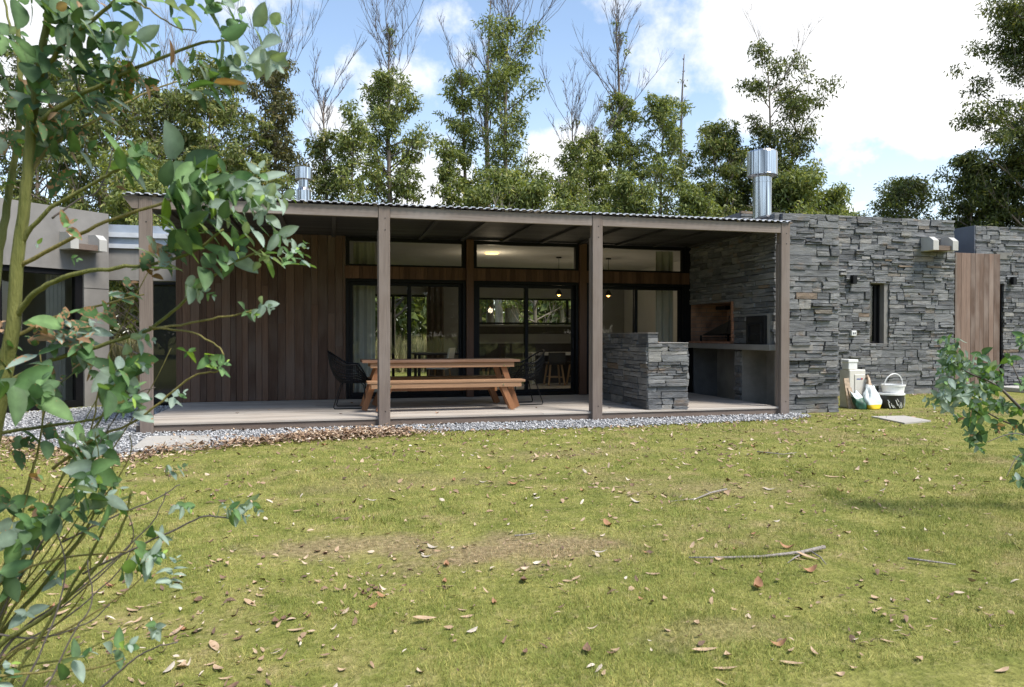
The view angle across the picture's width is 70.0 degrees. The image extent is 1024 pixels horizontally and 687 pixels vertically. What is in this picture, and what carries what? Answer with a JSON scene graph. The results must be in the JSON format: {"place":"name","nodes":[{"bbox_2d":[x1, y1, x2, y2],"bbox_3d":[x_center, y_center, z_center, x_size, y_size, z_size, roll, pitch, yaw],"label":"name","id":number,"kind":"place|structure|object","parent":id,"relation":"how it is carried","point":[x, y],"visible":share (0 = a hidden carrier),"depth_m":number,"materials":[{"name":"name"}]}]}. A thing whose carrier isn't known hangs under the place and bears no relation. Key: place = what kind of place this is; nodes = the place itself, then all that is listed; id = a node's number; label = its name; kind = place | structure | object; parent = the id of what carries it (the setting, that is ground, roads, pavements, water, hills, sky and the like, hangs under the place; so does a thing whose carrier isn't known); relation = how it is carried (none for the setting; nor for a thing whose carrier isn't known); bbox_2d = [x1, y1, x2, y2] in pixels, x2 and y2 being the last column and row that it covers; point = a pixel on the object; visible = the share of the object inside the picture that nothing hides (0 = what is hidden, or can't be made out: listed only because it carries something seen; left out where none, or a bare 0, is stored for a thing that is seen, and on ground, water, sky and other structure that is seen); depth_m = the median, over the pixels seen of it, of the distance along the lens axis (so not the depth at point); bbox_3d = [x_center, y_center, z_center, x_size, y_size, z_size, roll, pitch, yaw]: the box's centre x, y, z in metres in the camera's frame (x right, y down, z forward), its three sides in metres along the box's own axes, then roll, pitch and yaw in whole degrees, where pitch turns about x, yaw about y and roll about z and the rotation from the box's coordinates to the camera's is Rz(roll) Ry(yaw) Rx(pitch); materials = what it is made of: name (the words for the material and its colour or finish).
{"place":"outdoors","nodes":[
{"label":"outdoors","id":0,"kind":"place"},
{"bbox_2d":[109,333,426,372],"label":"tall grass","id":1,"kind":"structure","parent":0,"point":[417,345],"depth_m":25.65,"materials":[{"name":"plant"}]},
{"bbox_2d":[109,166,692,405],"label":"house","id":2,"kind":"structure","parent":0,"point":[279,353],"depth_m":13.15,"materials":[{"name":"brown wood"}]},
{"bbox_2d":[153,282,176,405],"bbox_3d":[-6.105,0.008,12.934,0.600,2.180,0.150,0,1,-14],"label":"side window","id":3,"kind":"structure","parent":2,"relation":"in","point":[164,293],"depth_m":12.93,"materials":[{"name":"black glass"}]},
{"bbox_2d":[353,242,374,391],"bbox_3d":[-2.682,-0.434,13.295,0.387,2.805,0.093,0,1,-11],"label":"curtain","id":4,"kind":"object","parent":2,"relation":"hanging from","point":[364,317],"visible":0.62,"depth_m":13.29,"materials":[{"name":"fabric"}]},
{"bbox_2d":[375,294,426,375],"bbox_3d":[-2.979,-0.178,18.899,1.830,2.180,0.080,0,1,-14],"label":"back door","id":5,"kind":"structure","parent":2,"relation":"in","point":[393,296],"depth_m":18.85,"materials":[{"name":"black metal"}]},
{"bbox_2d":[346,236,465,267],"bbox_3d":[-1.895,-1.631,13.161,2.141,0.508,0.100,0,1,-14],"label":"transom window","id":6,"kind":"structure","parent":2,"relation":"in","point":[370,239],"depth_m":13.14,"materials":[{"name":"black metal"}]},
{"bbox_2d":[346,278,465,398],"bbox_3d":[-1.900,-0.086,13.197,2.141,2.130,0.142,0,1,-14],"label":"sliding door","id":7,"kind":"structure","parent":2,"relation":"in","point":[461,284],"depth_m":13.17,"materials":[{"name":"black metal"}]},
{"bbox_2d":[411,352,457,375],"bbox_3d":[-1.439,0.570,16.137,1.500,0.755,0.900,0,1,-14],"label":"dining table","id":8,"kind":"object","parent":2,"relation":"on","point":[415,354],"visible":0.34,"depth_m":15.66,"materials":[{"name":"wood"}]},
{"bbox_2d":[427,287,443,375],"bbox_3d":[-1.983,-0.320,18.880,0.443,2.455,0.093,0,1,-12],"label":"curtain","id":9,"kind":"object","parent":2,"relation":"hanging from","point":[435,319],"visible":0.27,"depth_m":18.88,"materials":[{"name":"fabric"}]},
{"bbox_2d":[426,348,454,375],"bbox_3d":[-1.480,0.525,15.282,0.521,0.867,0.442,0,1,16],"label":"dining chair","id":10,"kind":"object","parent":2,"relation":"on","point":[451,353],"visible":0.51,"depth_m":15.17,"materials":[{"name":"white plastic"}]},
{"bbox_2d":[480,348,485,374],"bbox_3d":[-0.805,0.523,15.482,0.442,0.867,0.521,0,1,-24],"label":"dining chair","id":11,"kind":"object","parent":2,"relation":"on","point":[482,352],"visible":0.15,"depth_m":15.32,"materials":[{"name":"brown wood"}]},
{"bbox_2d":[482,347,507,374],"bbox_3d":[-0.383,0.513,16.403,0.521,0.867,0.442,0,1,-19],"label":"dining chair","id":12,"kind":"object","parent":2,"relation":"on","point":[504,351],"visible":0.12,"depth_m":16.39,"materials":[{"name":"fabric"}]},
{"bbox_2d":[480,298,570,324],"bbox_3d":[0.490,-0.867,19.755,3.880,0.700,0.080,0,1,-14],"label":"kitchen window","id":13,"kind":"structure","parent":2,"relation":"in","point":[567,300],"depth_m":19.73,"materials":[{"name":"black metal"}]},
{"bbox_2d":[480,326,570,377],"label":"kitchen units","id":14,"kind":"object","parent":2,"relation":"on","point":[515,350],"visible":0.17,"depth_m":19.18},
{"bbox_2d":[474,241,578,270],"bbox_3d":[0.267,-1.637,13.700,2.034,0.508,0.100,0,1,-14],"label":"transom window","id":15,"kind":"structure","parent":2,"relation":"in","point":[576,247],"depth_m":13.67,"materials":[{"name":"black metal"}]},
{"bbox_2d":[474,281,578,396],"bbox_3d":[0.263,-0.092,13.735,2.034,2.130,0.142,0,1,-14],"label":"sliding door","id":16,"kind":"structure","parent":2,"relation":"in","point":[574,286],"depth_m":13.73,"materials":[{"name":"black metal"}]},
{"bbox_2d":[543,352,565,385],"bbox_3d":[0.963,0.571,16.628,0.425,0.748,0.432,0,1,-14],"label":"bar stool","id":17,"kind":"object","parent":2,"relation":"on","point":[557,358],"visible":1,"depth_m":16.45,"materials":[{"name":"brown wood"}]},
{"bbox_2d":[566,361,570,383],"bbox_3d":[1.497,0.570,16.761,0.425,0.748,0.432,0,1,-14],"label":"bar stool","id":18,"kind":"object","parent":2,"relation":"on","point":[569,363],"visible":0.15,"depth_m":16.86,"materials":[{"name":"brown wood"}]},
{"bbox_2d":[604,258,611,296],"bbox_3d":[2.175,-1.486,16.499,0.180,0.870,0.177,0,1,-14],"label":"pendant lamp","id":19,"kind":"object","parent":2,"relation":"hanging from","point":[608,293],"visible":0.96,"depth_m":16.48,"materials":[{"name":"black metal"}]},
{"bbox_2d":[587,244,684,272],"bbox_3d":[2.403,-1.643,14.231,2.075,0.508,0.100,0,1,-14],"label":"transom window","id":20,"kind":"structure","parent":2,"relation":"in","point":[682,249],"depth_m":14.25,"materials":[{"name":"black metal"}]},
{"bbox_2d":[587,283,684,393],"bbox_3d":[2.399,-0.098,14.267,2.075,2.130,0.142,0,1,-14],"label":"sliding door","id":21,"kind":"structure","parent":2,"relation":"in","point":[680,288],"depth_m":14.27,"materials":[{"name":"black metal"}]},
{"bbox_2d":[656,251,672,341],"bbox_3d":[3.067,-0.450,14.727,0.377,2.805,0.093,0,1,-11],"label":"curtain","id":22,"kind":"object","parent":2,"relation":"hanging from","point":[664,310],"visible":0.63,"depth_m":14.73,"materials":[{"name":"fabric"}]},
{"bbox_2d":[0,340,1023,686],"bbox_3d":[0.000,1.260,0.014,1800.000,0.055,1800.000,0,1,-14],"label":"ground","id":23,"kind":"structure","parent":0,"point":[970,670],"depth_m":4.01,"materials":[{"name":"plant"}]},
{"bbox_2d":[0,198,108,412],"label":"concrete wing","id":24,"kind":"structure","parent":23,"relation":"on","point":[90,249],"depth_m":12.92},
{"bbox_2d":[0,265,82,412],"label":"sliding door","id":25,"kind":"structure","parent":24,"relation":"in","point":[55,294],"depth_m":12.85,"materials":[{"name":"black metal"}]},
{"bbox_2d":[0,34,138,303],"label":"gum tree","id":26,"kind":"object","parent":23,"relation":"on","point":[48,170],"visible":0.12,"depth_m":22.53,"materials":[{"name":"green plant"}]},
{"bbox_2d":[0,56,177,357],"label":"gum tree","id":27,"kind":"object","parent":23,"relation":"on","point":[121,119],"visible":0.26,"depth_m":22.05,"materials":[{"name":"green plant"}]},
{"bbox_2d":[63,145,167,380],"bbox_3d":[-10.269,-2.191,20.192,4.160,6.462,4.148,0,1,3],"label":"gum tree","id":28,"kind":"object","parent":23,"relation":"on","point":[119,204],"visible":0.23,"depth_m":19.44,"materials":[{"name":"green plant"}]},
{"bbox_2d":[0,0,315,686],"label":"eucalyptus sapling","id":29,"kind":"object","parent":23,"relation":"on","point":[192,188],"visible":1,"depth_m":1.88,"materials":[{"name":"green plant"}]},
{"bbox_2d":[99,0,222,310],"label":"gum tree","id":30,"kind":"object","parent":23,"relation":"on","point":[153,123],"visible":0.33,"depth_m":25.42,"materials":[{"name":"green plant"}]},
{"bbox_2d":[163,661,174,671],"bbox_3d":[-1.297,1.224,2.758,0.028,0.013,0.074,-8,8,6],"label":"fallen leaf","id":31,"kind":"object","parent":23,"relation":"on","point":[170,666],"visible":1,"depth_m":2.77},
{"bbox_2d":[142,47,274,222],"bbox_3d":[-9.712,-4.105,22.915,4.723,10.230,5.248,0,1,-14],"label":"gum tree","id":32,"kind":"object","parent":23,"relation":"on","point":[193,120],"visible":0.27,"depth_m":22.87,"materials":[{"name":"green plant"}]},
{"bbox_2d":[209,640,218,649],"bbox_3d":[-1.217,1.237,2.994,0.034,0.008,0.104,-3,8,-32],"label":"fallen leaf","id":33,"kind":"object","parent":23,"relation":"on","point":[215,643],"visible":1,"depth_m":3.01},
{"bbox_2d":[244,598,255,605],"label":"fallen leaf","id":34,"kind":"object","parent":23,"relation":"on","point":[248,601],"visible":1,"depth_m":3.48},
{"bbox_2d":[215,138,296,199],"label":"gum tree","id":35,"kind":"object","parent":23,"relation":"on","point":[233,158],"visible":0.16,"depth_m":21.15,"materials":[{"name":"green plant"}]},
{"bbox_2d":[222,0,326,198],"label":"gum tree","id":36,"kind":"object","parent":23,"relation":"on","point":[280,150],"visible":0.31,"depth_m":24.28,"materials":[{"name":"green plant"}]},
{"bbox_2d":[299,31,367,201],"bbox_3d":[-6.449,-4.766,24.896,3.033,11.511,2.865,0,1,-14],"label":"gum tree","id":37,"kind":"object","parent":23,"relation":"on","point":[318,150],"visible":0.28,"depth_m":24.90,"materials":[{"name":"green plant"}]},
{"bbox_2d":[110,289,565,347],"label":"wood","id":38,"kind":"object","parent":23,"relation":"on","point":[418,313],"visible":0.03,"depth_m":46.63,"materials":[{"name":"green plant"}]},
{"bbox_2d":[327,99,377,332],"bbox_3d":[-5.305,-3.547,24.403,1.984,9.083,1.749,0,1,-36],"label":"gum tree","id":39,"kind":"object","parent":23,"relation":"on","point":[349,145],"visible":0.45,"depth_m":24.27,"materials":[{"name":"green plant"}]},
{"bbox_2d":[328,0,446,356],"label":"gum tree","id":40,"kind":"object","parent":23,"relation":"on","point":[392,114],"visible":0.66,"depth_m":26.38,"materials":[{"name":"green plant"}]},
{"bbox_2d":[2,405,810,457],"bbox_3d":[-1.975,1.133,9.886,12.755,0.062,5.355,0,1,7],"label":"gravel","id":41,"kind":"structure","parent":23,"relation":"on","point":[121,444],"depth_m":10.14,"materials":[{"name":"gravel"}]},
{"bbox_2d":[132,435,210,450],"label":"paving slab","id":42,"kind":"structure","parent":41,"relation":"on","point":[163,439],"depth_m":8.46,"materials":[{"name":"concrete"}]},
{"bbox_2d":[122,192,792,433],"bbox_3d":[-0.609,-0.413,11.836,9.600,3.086,3.107,0,1,-14],"label":"veranda","id":43,"kind":"object","parent":41,"relation":"on","point":[383,223],"visible":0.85,"depth_m":10.81,"materials":[{"name":"wood"}]},
{"bbox_2d":[413,615,435,618],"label":"fallen leaf","id":44,"kind":"object","parent":23,"relation":"on","point":[423,617],"visible":1,"depth_m":3.22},
{"bbox_2d":[423,142,469,310],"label":"gum tree","id":45,"kind":"object","parent":23,"relation":"on","point":[447,155],"visible":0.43,"depth_m":25.96,"materials":[{"name":"green plant"}]},
{"bbox_2d":[134,392,778,431],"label":"deck","id":46,"kind":"structure","parent":23,"relation":"on","point":[200,416],"depth_m":10.96,"materials":[{"name":"concrete"}]},
{"bbox_2d":[327,351,370,408],"bbox_3d":[-2.521,0.552,11.336,0.666,0.891,0.608,0,1,-8],"label":"wire armchair","id":47,"kind":"object","parent":46,"relation":"on","point":[338,376],"visible":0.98,"depth_m":11.16,"materials":[{"name":"black metal"}]},
{"bbox_2d":[363,375,503,405],"bbox_3d":[-1.229,0.766,11.951,2.352,0.465,0.275,0,1,-14],"label":"bench","id":48,"kind":"object","parent":46,"relation":"on","point":[494,396],"visible":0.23,"depth_m":11.87,"materials":[{"name":"brown wood"}]},
{"bbox_2d":[360,358,519,410],"bbox_3d":[-1.130,0.624,11.418,2.420,0.755,0.785,0,1,-14],"label":"picnic table","id":49,"kind":"object","parent":46,"relation":"on","point":[497,363],"visible":0.74,"depth_m":11.23,"materials":[{"name":"brown wood"}]},
{"bbox_2d":[366,378,524,410],"bbox_3d":[-0.972,0.777,10.918,2.352,0.465,0.275,0,1,-14],"label":"bench","id":50,"kind":"object","parent":46,"relation":"on","point":[502,384],"visible":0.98,"depth_m":10.84,"materials":[{"name":"brown wood"}]},
{"bbox_2d":[507,349,544,404],"bbox_3d":[0.219,0.545,11.998,0.666,0.891,0.608,0,1,-20],"label":"wire armchair","id":51,"kind":"object","parent":46,"relation":"on","point":[539,361],"visible":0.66,"depth_m":11.87,"materials":[{"name":"black metal"}]},
{"bbox_2d":[602,333,688,409],"bbox_3d":[2.131,0.409,12.066,0.766,1.164,2.046,0,1,-14],"label":"stone counter","id":52,"kind":"object","parent":46,"relation":"on","point":[648,371],"visible":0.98,"depth_m":11.20,"materials":[{"name":"stone"}]},
{"bbox_2d":[432,9,491,310],"bbox_3d":[-1.660,-5.774,27.264,2.528,13.475,2.367,0,1,30],"label":"gum tree","id":53,"kind":"object","parent":23,"relation":"on","point":[461,102],"visible":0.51,"depth_m":27.05,"materials":[{"name":"green plant"}]},
{"bbox_2d":[460,184,507,324],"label":"gum tree","id":54,"kind":"object","parent":23,"relation":"on","point":[471,199],"visible":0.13,"depth_m":24.10,"materials":[{"name":"green plant"}]},
{"bbox_2d":[453,0,529,324],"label":"gum tree","id":55,"kind":"object","parent":23,"relation":"on","point":[490,313],"visible":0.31,"depth_m":28.50,"materials":[{"name":"green plant"}]},
{"bbox_2d":[474,166,532,324],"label":"gum tree","id":56,"kind":"object","parent":23,"relation":"on","point":[496,193],"visible":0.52,"depth_m":23.34,"materials":[{"name":"green plant"}]},
{"bbox_2d":[449,0,565,324],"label":"gum tree","id":57,"kind":"object","parent":23,"relation":"on","point":[513,73],"visible":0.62,"depth_m":26.46,"materials":[{"name":"green plant"}]},
{"bbox_2d":[485,167,531,324],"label":"gum tree","id":58,"kind":"object","parent":23,"relation":"on","point":[511,315],"visible":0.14,"depth_m":24.18,"materials":[{"name":"green plant"}]},
{"bbox_2d":[0,393,1023,686],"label":"leaf litter","id":59,"kind":"object","parent":23,"relation":"on","point":[342,433],"visible":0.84,"depth_m":6.93,"materials":[{"name":"plant"}]},
{"bbox_2d":[497,167,589,324],"bbox_3d":[0.951,-2.344,23.828,3.724,6.687,4.288,0,1,-14],"label":"gum tree","id":60,"kind":"object","parent":23,"relation":"on","point":[539,189],"visible":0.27,"depth_m":23.54,"materials":[{"name":"green plant"}]},
{"bbox_2d":[548,177,591,324],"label":"gum tree","id":61,"kind":"object","parent":23,"relation":"on","point":[562,190],"visible":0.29,"depth_m":25.13,"materials":[{"name":"green plant"}]},
{"bbox_2d":[536,44,608,322],"bbox_3d":[2.123,-4.861,25.966,3.351,11.676,3.124,0,1,4],"label":"gum tree","id":62,"kind":"object","parent":23,"relation":"on","point":[570,167],"visible":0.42,"depth_m":26.00,"materials":[{"name":"green plant"}]},
{"bbox_2d":[583,642,590,651],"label":"fallen leaf","id":63,"kind":"object","parent":23,"relation":"on","point":[587,647],"visible":1,"depth_m":2.91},
{"bbox_2d":[577,96,630,213],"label":"gum tree","id":64,"kind":"object","parent":23,"relation":"on","point":[595,180],"visible":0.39,"depth_m":27.25,"materials":[{"name":"green plant"}]},
{"bbox_2d":[573,0,672,214],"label":"gum tree","id":65,"kind":"object","parent":23,"relation":"on","point":[621,137],"visible":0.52,"depth_m":28.48,"materials":[{"name":"green plant"}]},
{"bbox_2d":[585,165,662,214],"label":"gum tree","id":66,"kind":"object","parent":23,"relation":"on","point":[629,201],"visible":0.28,"depth_m":24.44,"materials":[{"name":"green plant"}]},
{"bbox_2d":[614,92,707,215],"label":"gum tree","id":67,"kind":"object","parent":23,"relation":"on","point":[661,109],"visible":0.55,"depth_m":27.78,"materials":[{"name":"green plant"}]},
{"bbox_2d":[677,54,688,202],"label":"gum tree","id":68,"kind":"object","parent":23,"relation":"on","point":[682,100],"visible":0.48,"depth_m":29.48,"materials":[{"name":"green plant"}]},
{"bbox_2d":[666,179,723,216],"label":"gum tree","id":69,"kind":"object","parent":23,"relation":"on","point":[695,203],"visible":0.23,"depth_m":23.73,"materials":[{"name":"green plant"}]},
{"bbox_2d":[670,488,726,501],"bbox_3d":[1.451,1.178,5.683,0.115,0.017,0.700,1,1,44],"label":"fallen twig","id":70,"kind":"object","parent":23,"relation":"on","point":[724,489],"visible":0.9,"depth_m":5.72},
{"bbox_2d":[693,647,717,650],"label":"fallen leaf","id":71,"kind":"object","parent":23,"relation":"on","point":[704,649],"visible":1,"depth_m":2.88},
{"bbox_2d":[667,118,748,217],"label":"gum tree","id":72,"kind":"object","parent":23,"relation":"on","point":[716,146],"visible":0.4,"depth_m":27.21,"materials":[{"name":"green plant"}]},
{"bbox_2d":[716,130,752,211],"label":"gum tree","id":73,"kind":"object","parent":23,"relation":"on","point":[746,195],"visible":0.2,"depth_m":27.51,"materials":[{"name":"green plant"}]},
{"bbox_2d":[689,545,826,564],"bbox_3d":[1.430,1.190,4.048,0.843,0.030,0.277,0,1,-11],"label":"fallen branch","id":74,"kind":"object","parent":23,"relation":"on","point":[811,550],"visible":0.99,"depth_m":4.12,"materials":[{"name":"wood"}]},
{"bbox_2d":[754,576,762,587],"bbox_3d":[1.214,1.185,3.612,0.047,0.038,0.095,-6,6,33],"label":"fallen leaf","id":75,"kind":"object","parent":23,"relation":"on","point":[758,582],"visible":1,"depth_m":3.63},
{"bbox_2d":[685,148,840,412],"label":"barbecue wing","id":76,"kind":"structure","parent":23,"relation":"on","point":[732,342],"depth_m":12.26,"materials":[{"name":"stone"}]},
{"bbox_2d":[746,316,768,344],"bbox_3d":[4.058,-0.180,12.118,0.188,0.553,0.550,0,1,-14],"label":"oven door","id":77,"kind":"structure","parent":76,"relation":"in","point":[756,326],"depth_m":12.07,"materials":[{"name":"black metal"}]},
{"bbox_2d":[770,638,786,645],"bbox_3d":[1.061,1.188,2.910,0.068,0.028,0.034,-7,4,7],"label":"fallen leaf","id":78,"kind":"object","parent":23,"relation":"on","point":[782,641],"visible":1,"depth_m":2.92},
{"bbox_2d":[718,2,846,215],"bbox_3d":[10.021,-6.301,27.507,4.815,14.525,3.474,0,1,-14],"label":"gum tree","id":79,"kind":"object","parent":23,"relation":"on","point":[797,147],"visible":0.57,"depth_m":26.93,"materials":[{"name":"green plant"}]},
{"bbox_2d":[772,158,831,214],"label":"gum tree","id":80,"kind":"object","parent":23,"relation":"on","point":[803,183],"visible":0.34,"depth_m":25.85,"materials":[{"name":"green plant"}]},
{"bbox_2d":[803,564,816,571],"bbox_3d":[1.576,1.191,3.873,0.088,0.035,0.043,-3,8,0],"label":"fallen leaf","id":81,"kind":"object","parent":23,"relation":"on","point":[812,568],"visible":1,"depth_m":3.88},
{"bbox_2d":[816,181,860,215],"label":"gum tree","id":82,"kind":"object","parent":23,"relation":"on","point":[836,205],"visible":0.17,"depth_m":26.09,"materials":[{"name":"green plant"}]},
{"bbox_2d":[724,211,957,395],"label":"stone wing","id":83,"kind":"structure","parent":23,"relation":"on","point":[896,290],"depth_m":15.64,"materials":[{"name":"stone"}]},
{"bbox_2d":[870,284,879,342],"bbox_3d":[7.742,-0.639,15.793,0.480,1.290,0.210,0,1,-14],"label":"window","id":84,"kind":"structure","parent":83,"relation":"in","point":[874,288],"depth_m":15.72,"materials":[{"name":"glass"}]},
{"bbox_2d":[843,378,855,408],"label":"offcut boards","id":85,"kind":"object","parent":23,"relation":"on","point":[848,389],"visible":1,"depth_m":12.61,"materials":[{"name":"wood"}]},
{"bbox_2d":[840,369,864,407],"bbox_3d":[5.969,0.787,12.813,0.330,0.665,0.276,0,1,-14],"label":"metal cabinet","id":86,"kind":"object","parent":23,"relation":"on","point":[856,377],"visible":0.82,"depth_m":12.70,"materials":[{"name":"beige metal"}]},
{"bbox_2d":[841,359,857,369],"bbox_3d":[5.898,0.364,12.773,0.205,0.174,0.190,0,1,-14],"label":"plastic box","id":87,"kind":"object","parent":86,"relation":"on","point":[849,364],"visible":1,"depth_m":12.70,"materials":[{"name":"plastic"}]},
{"bbox_2d":[850,390,866,408],"bbox_3d":[5.924,0.961,12.512,0.247,0.317,0.155,0,1,9],"label":"green sack","id":88,"kind":"object","parent":23,"relation":"on","point":[857,398],"visible":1,"depth_m":12.48,"materials":[{"name":"plastic"}]},
{"bbox_2d":[863,384,881,409],"bbox_3d":[6.156,0.907,12.514,0.304,0.425,0.214,0,1,-14],"label":"charcoal bag","id":89,"kind":"object","parent":23,"relation":"on","point":[872,398],"visible":0.98,"depth_m":12.46,"materials":[{"name":"plastic"}]},
{"bbox_2d":[878,392,905,408],"bbox_3d":[6.571,0.987,12.695,0.456,0.262,0.456,0,1,-14],"label":"black tub","id":90,"kind":"object","parent":23,"relation":"on","point":[893,400],"visible":0.91,"depth_m":12.52,"materials":[{"name":"plastic"}]},
{"bbox_2d":[881,373,905,392],"bbox_3d":[6.634,0.685,12.728,0.394,0.338,0.390,0,1,-14],"label":"white bucket","id":91,"kind":"object","parent":90,"relation":"on","point":[893,388],"visible":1,"depth_m":12.61,"materials":[{"name":"plastic"}]},
{"bbox_2d":[856,173,940,219],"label":"gum tree","id":92,"kind":"object","parent":23,"relation":"on","point":[902,194],"visible":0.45,"depth_m":29.32,"materials":[{"name":"green plant"}]},
{"bbox_2d":[871,416,930,423],"bbox_3d":[5.817,1.140,10.839,0.560,0.042,0.919,0,1,-3],"label":"drain cover","id":93,"kind":"object","parent":23,"relation":"on","point":[905,419],"visible":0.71,"depth_m":10.78,"materials":[{"name":"concrete"}]},
{"bbox_2d":[908,557,955,564],"bbox_3d":[2.301,1.196,4.013,0.229,0.015,0.016,0,1,29],"label":"fallen twig","id":94,"kind":"object","parent":23,"relation":"on","point":[916,559],"visible":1,"depth_m":4.02,"materials":[{"name":"wood"}]},
{"bbox_2d":[928,146,1002,227],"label":"gum tree","id":95,"kind":"object","parent":23,"relation":"on","point":[970,202],"visible":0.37,"depth_m":26.70,"materials":[{"name":"green plant"}]},
{"bbox_2d":[922,331,1023,488],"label":"eucalyptus shrub","id":96,"kind":"object","parent":23,"relation":"on","point":[952,361],"visible":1,"depth_m":5.08,"materials":[{"name":"green plant"}]},
{"bbox_2d":[952,252,999,387],"bbox_3d":[10.346,-0.465,16.334,1.223,3.090,0.130,0,1,-14],"label":"timber screen","id":97,"kind":"object","parent":23,"relation":"on","point":[976,318],"visible":0.58,"depth_m":16.27,"materials":[{"name":"wood"}]},
{"bbox_2d":[929,0,1023,226],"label":"gum tree","id":98,"kind":"object","parent":23,"relation":"on","point":[1011,26],"visible":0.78,"depth_m":26.36,"materials":[{"name":"green plant"}]},
{"bbox_2d":[936,157,1023,228],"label":"gum tree","id":99,"kind":"object","parent":23,"relation":"on","point":[1014,195],"visible":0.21,"depth_m":26.51,"materials":[{"name":"green plant"}]},
{"bbox_2d":[953,225,1023,385],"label":"stone wing","id":100,"kind":"structure","parent":23,"relation":"on","point":[1006,244],"depth_m":16.95,"materials":[{"name":"stone"}]},
{"bbox_2d":[999,284,1001,380],"bbox_3d":[11.236,-0.221,16.955,0.216,2.308,0.080,0,1,-14],"label":"window","id":101,"kind":"structure","parent":100,"relation":"in","point":[1000,347],"depth_m":16.95,"materials":[{"name":"black metal"}]},
{"bbox_2d":[995,667,1008,671],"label":"fallen leaf","id":102,"kind":"object","parent":23,"relation":"on","point":[1003,669],"visible":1,"depth_m":2.73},
{"bbox_2d":[1003,386,1023,392],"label":"door step","id":103,"kind":"object","parent":23,"relation":"on","point":[1011,388],"depth_m":16.32,"materials":[{"name":"concrete"}]},
{"bbox_2d":[0,0,1023,336],"label":"sky","id":104,"kind":"structure","parent":0,"point":[892,115],"materials":[{"name":"blue"}]},
{"bbox_2d":[523,352,570,383],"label":"kitchen island","id":105,"kind":"structure","parent":0,"point":[540,377],"depth_m":17.28,"materials":[{"name":"white stone"}]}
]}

